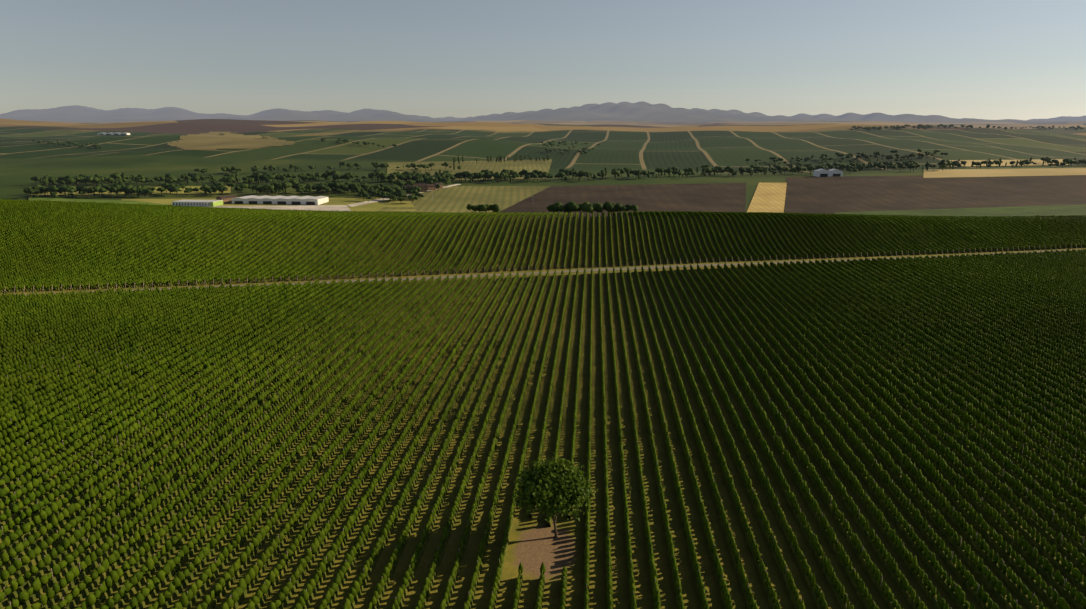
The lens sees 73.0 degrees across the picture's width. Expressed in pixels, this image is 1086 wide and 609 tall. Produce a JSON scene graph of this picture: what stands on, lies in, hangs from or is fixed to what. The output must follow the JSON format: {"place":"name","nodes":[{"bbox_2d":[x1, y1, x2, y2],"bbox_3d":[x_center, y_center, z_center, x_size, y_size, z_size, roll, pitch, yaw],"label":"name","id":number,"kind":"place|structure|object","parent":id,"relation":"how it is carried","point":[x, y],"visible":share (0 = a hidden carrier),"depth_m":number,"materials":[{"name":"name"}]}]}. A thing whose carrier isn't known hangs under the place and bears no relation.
{"place":"outdoors","nodes":[
{"label":"outdoors","id":0,"kind":"place"},
{"bbox_2d":[29,186,230,194],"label":"meadow","id":1,"kind":"structure","parent":0,"point":[182,191],"depth_m":948.22,"materials":[{"name":"green plant"}]},
{"bbox_2d":[167,132,295,149],"bbox_3d":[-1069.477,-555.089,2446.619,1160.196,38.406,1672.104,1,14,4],"label":"bare dome hill","id":2,"kind":"structure","parent":0,"point":[212,141],"depth_m":1990.59,"materials":[{"name":"beige soil"}]},
{"bbox_2d":[121,197,416,211],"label":"meadow","id":3,"kind":"structure","parent":0,"point":[374,206],"depth_m":831.23,"materials":[{"name":"green plant"}]},
{"bbox_2d":[348,184,460,206],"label":"dirt road","id":4,"kind":"structure","parent":0,"point":[367,202],"depth_m":861.00,"materials":[{"name":"soil"}]},
{"bbox_2d":[376,186,549,212],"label":"field","id":5,"kind":"structure","parent":0,"point":[453,199],"depth_m":891.90,"materials":[{"name":"green plant"}]},
{"bbox_2d":[0,101,1085,608],"bbox_3d":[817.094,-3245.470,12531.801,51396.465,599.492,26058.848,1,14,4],"label":"ground","id":6,"kind":"structure","parent":0,"point":[642,135],"depth_m":174.41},
{"bbox_2d":[28,197,167,204],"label":"field","id":7,"kind":"structure","parent":6,"relation":"on","point":[90,200],"depth_m":849.42,"materials":[{"name":"green plant"}]},
{"bbox_2d":[97,133,129,134],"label":"hill winery","id":8,"kind":"structure","parent":6,"relation":"on","point":[113,133],"depth_m":2862.18,"materials":[{"name":"white"}]},
{"bbox_2d":[172,200,222,206],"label":"warehouse","id":9,"kind":"structure","parent":6,"relation":"on","point":[207,203],"depth_m":799.05,"materials":[{"name":"white metal"}]},
{"bbox_2d":[216,195,236,202],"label":"valley house","id":10,"kind":"structure","parent":6,"relation":"on","point":[226,198],"depth_m":833.34,"materials":[{"name":"brown"}]},
{"bbox_2d":[190,205,350,210],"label":"paved yard","id":11,"kind":"structure","parent":6,"relation":"on","point":[324,207],"depth_m":790.71,"materials":[{"name":"concrete"}]},
{"bbox_2d":[231,195,328,204],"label":"warehouse","id":12,"kind":"structure","parent":6,"relation":"on","point":[294,200],"depth_m":821.85,"materials":[{"name":"white metal"}]},
{"bbox_2d":[403,185,414,193],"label":"valley house","id":13,"kind":"structure","parent":6,"relation":"on","point":[406,186],"depth_m":933.21,"materials":[{"name":"brown"}]},
{"bbox_2d":[414,183,426,191],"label":"valley house","id":14,"kind":"structure","parent":6,"relation":"on","point":[423,187],"depth_m":953.88,"materials":[{"name":"brown"}]},
{"bbox_2d":[426,184,435,189],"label":"valley house","id":15,"kind":"structure","parent":6,"relation":"on","point":[430,187],"depth_m":975.32,"materials":[{"name":"brown"}]},
{"bbox_2d":[387,159,551,180],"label":"crop field","id":16,"kind":"structure","parent":6,"relation":"on","point":[518,166],"depth_m":1381.47,"materials":[{"name":"green plant"}]},
{"bbox_2d":[0,249,1085,373],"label":"vines","id":17,"kind":"object","parent":6,"relation":"on","point":[90,309],"visible":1,"depth_m":195.96,"materials":[{"name":"green plant"}]},
{"bbox_2d":[0,199,1085,289],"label":"vines","id":18,"kind":"object","parent":6,"relation":"on","point":[14,216],"visible":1,"depth_m":295.47,"materials":[{"name":"green plant"}]},
{"bbox_2d":[0,212,1085,292],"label":"grass","id":19,"kind":"structure","parent":6,"relation":"on","point":[343,263],"depth_m":295.37,"materials":[{"name":"green plant"}]},
{"bbox_2d":[1,346,1084,607],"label":"trellis line posts","id":20,"kind":"object","parent":6,"relation":"on","point":[607,508],"visible":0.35,"depth_m":103.58,"materials":[{"name":"brown wood"}]},
{"bbox_2d":[4,244,1081,294],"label":"trellis end posts","id":21,"kind":"object","parent":6,"relation":"on","point":[542,269],"visible":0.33,"depth_m":257.92,"materials":[{"name":"brown"}]},
{"bbox_2d":[509,452,597,537],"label":"lone tree","id":22,"kind":"object","parent":6,"relation":"on","point":[553,487],"visible":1,"depth_m":89.08,"materials":[{"name":"green plant"}]},
{"bbox_2d":[23,124,1085,215],"bbox_3d":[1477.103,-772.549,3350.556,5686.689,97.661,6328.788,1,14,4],"label":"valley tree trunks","id":23,"kind":"object","parent":6,"relation":"on","point":[380,190],"visible":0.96,"depth_m":1087.42,"materials":[{"name":"brown"}]},
{"bbox_2d":[747,183,786,212],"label":"stubble strip","id":24,"kind":"object","parent":6,"relation":"on","point":[768,197],"visible":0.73,"depth_m":901.67,"materials":[{"name":"yellow plant"}]},
{"bbox_2d":[813,169,842,176],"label":"white barn","id":25,"kind":"structure","parent":6,"relation":"on","point":[826,173],"depth_m":1085.23,"materials":[{"name":"white metal"}]},
{"bbox_2d":[834,204,1085,216],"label":"grass field","id":26,"kind":"structure","parent":6,"relation":"on","point":[1063,210],"depth_m":783.35,"materials":[{"name":"green plant"}]},
{"bbox_2d":[923,168,1085,177],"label":"dry strip","id":27,"kind":"object","parent":6,"relation":"on","point":[941,173],"visible":0.98,"depth_m":1064.10,"materials":[{"name":"yellow plant"}]},
{"bbox_2d":[947,159,1067,166],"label":"dry strip","id":28,"kind":"object","parent":6,"relation":"on","point":[1037,161],"visible":0.38,"depth_m":1438.02,"materials":[{"name":"yellow plant"}]},
{"bbox_2d":[0,255,1085,608],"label":"grass","id":29,"kind":"structure","parent":0,"point":[1040,591],"depth_m":110.51,"materials":[{"name":"green plant"}]},
{"bbox_2d":[0,344,1085,608],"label":"vines","id":30,"kind":"object","parent":29,"relation":"on","point":[34,396],"visible":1,"depth_m":109.96,"materials":[{"name":"green plant"}]},
{"bbox_2d":[0,0,1085,119],"label":"sky","id":31,"kind":"structure","parent":0,"point":[958,59],"materials":[{"name":"blue"}]},
{"bbox_2d":[25,250,1076,295],"bbox_3d":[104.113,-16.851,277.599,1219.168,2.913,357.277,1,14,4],"label":"farm track","id":32,"kind":"structure","parent":0,"point":[567,271],"depth_m":257.58,"materials":[{"name":"beige soil"}]},
{"bbox_2d":[498,183,745,215],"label":"ploughed field","id":33,"kind":"structure","parent":0,"point":[717,197],"depth_m":895.77,"materials":[{"name":"brown soil"}]},
{"bbox_2d":[785,175,1085,213],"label":"ploughed field","id":34,"kind":"structure","parent":0,"point":[821,195],"depth_m":928.21,"materials":[{"name":"brown soil"}]}
]}

